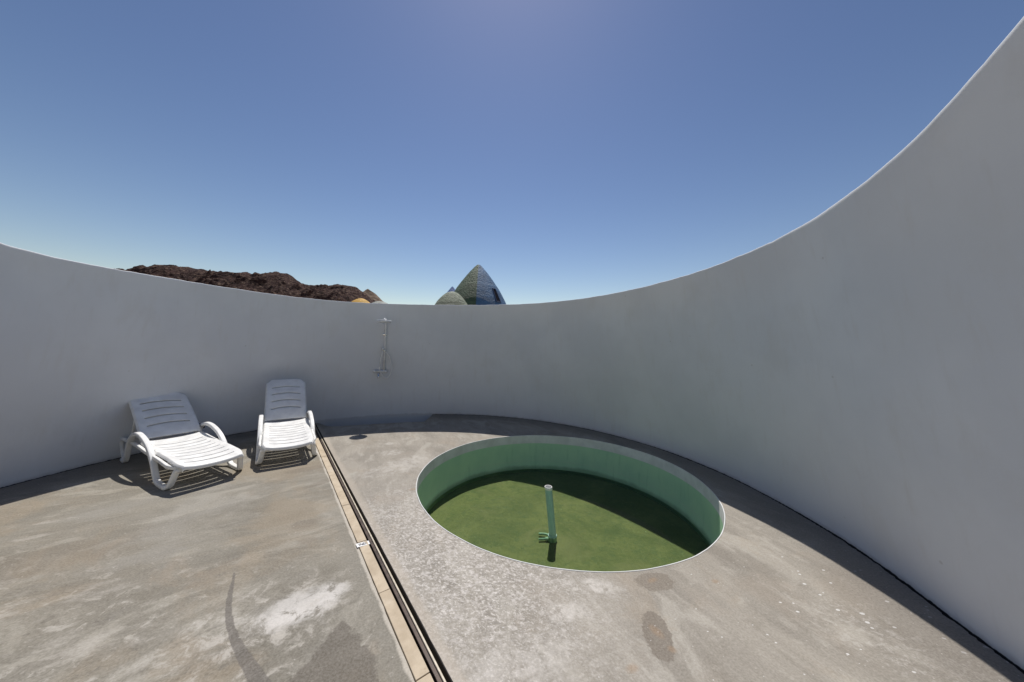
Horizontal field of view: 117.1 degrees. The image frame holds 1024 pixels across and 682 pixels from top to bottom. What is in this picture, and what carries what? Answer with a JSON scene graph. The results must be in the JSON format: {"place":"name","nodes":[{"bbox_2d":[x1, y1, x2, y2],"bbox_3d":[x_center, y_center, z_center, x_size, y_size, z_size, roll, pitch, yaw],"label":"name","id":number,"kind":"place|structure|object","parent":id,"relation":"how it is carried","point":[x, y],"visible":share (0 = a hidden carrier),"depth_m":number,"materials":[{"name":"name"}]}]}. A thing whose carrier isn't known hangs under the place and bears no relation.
{"place":"outdoors","nodes":[
{"label":"outdoors","id":0,"kind":"place"},
{"bbox_2d":[0,430,414,681],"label":"floor","id":1,"kind":"structure","parent":0,"point":[115,570],"depth_m":2.27,"materials":[{"name":"concrete"}]},
{"bbox_2d":[119,392,243,489],"bbox_3d":[-4.531,1.271,4.315,2.187,0.886,0.776,1,-1,28],"label":"sun lounger","id":2,"kind":"object","parent":1,"relation":"on","point":[198,449],"visible":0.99,"depth_m":4.30,"materials":[{"name":"white plastic"}]},
{"bbox_2d":[255,379,317,464],"bbox_3d":[-3.782,1.249,5.269,0.752,1.016,2.135,3,-2,-38],"label":"sun lounger","id":3,"kind":"object","parent":1,"relation":"on","point":[277,436],"visible":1,"depth_m":5.40,"materials":[{"name":"white plastic"}]},
{"bbox_2d":[315,432,433,681],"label":"stone strip","id":4,"kind":"object","parent":1,"relation":"in","point":[418,668],"visible":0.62,"depth_m":2.20,"materials":[{"name":"beige stone"}]},
{"bbox_2d":[356,540,369,547],"bbox_3d":[-1.296,1.765,2.723,0.104,0.008,0.060,3,-2,-37],"label":"paper label","id":5,"kind":"object","parent":4,"relation":"attached to","point":[360,544],"visible":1,"depth_m":2.72,"materials":[{"name":"white paper"}]},
{"bbox_2d":[114,264,375,302],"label":"hill","id":6,"kind":"structure","parent":0,"point":[278,283],"depth_m":136.91,"materials":[{"name":"brown stone"}]},
{"bbox_2d":[363,289,387,303],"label":"hill","id":7,"kind":"structure","parent":0,"point":[372,295],"depth_m":184.14,"materials":[{"name":"grey stone"}]},
{"bbox_2d":[435,291,467,304],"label":"dome building","id":8,"kind":"structure","parent":0,"point":[451,298],"depth_m":23.19,"materials":[{"name":"grey paint"}]},
{"bbox_2d":[0,0,1023,304],"label":"sky","id":9,"kind":"structure","parent":0,"point":[563,150],"materials":[{"name":"blue"}]},
{"bbox_2d":[315,414,1023,681],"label":"pool deck","id":10,"kind":"structure","parent":0,"point":[764,588],"depth_m":2.19,"materials":[{"name":"concrete"}]},
{"bbox_2d":[315,425,452,681],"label":"floor channel","id":11,"kind":"object","parent":10,"relation":"in","point":[438,672],"visible":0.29,"depth_m":2.27,"materials":[{"name":"black metal"}]},
{"bbox_2d":[416,435,724,572],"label":"plunge pool","id":12,"kind":"structure","parent":10,"relation":"in","point":[618,508],"depth_m":4.80,"materials":[{"name":"green paint"}]},
{"bbox_2d":[539,485,556,542],"bbox_3d":[0.460,2.218,4.043,0.247,0.700,0.158,1,-1,18],"label":"standpipe","id":13,"kind":"object","parent":12,"relation":"on","point":[552,536],"visible":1,"depth_m":3.99,"materials":[{"name":"green plastic"}]},
{"label":"ground","id":14,"kind":"structure","parent":0,"visible":0},
{"bbox_2d":[352,298,369,302],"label":"dome building","id":15,"kind":"structure","parent":14,"relation":"on","point":[361,300],"depth_m":44.31,"materials":[{"name":"yellow paint"}]},
{"bbox_2d":[454,265,505,304],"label":"dome building","id":16,"kind":"structure","parent":14,"relation":"on","point":[476,286],"depth_m":28.23,"materials":[{"name":"green paint"}]},
{"bbox_2d":[492,288,500,302],"bbox_3d":[-1.434,-4.160,28.477,0.769,1.360,0.667,1,-2,41],"label":"window","id":17,"kind":"structure","parent":16,"relation":"in","point":[496,295],"depth_m":28.43,"materials":[{"name":"glass"}]},
{"bbox_2d":[0,17,1023,673],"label":"courtyard wall","id":18,"kind":"structure","parent":14,"relation":"on","point":[848,369],"depth_m":3.50,"materials":[{"name":"white paint"}]},
{"bbox_2d":[373,318,391,378],"bbox_3d":[-2.926,0.188,7.173,0.411,1.407,0.749,2,-1,-25],"label":"shower","id":19,"kind":"object","parent":18,"relation":"attached to","point":[385,320],"depth_m":7.36,"materials":[{"name":"silver metal"}]}
]}

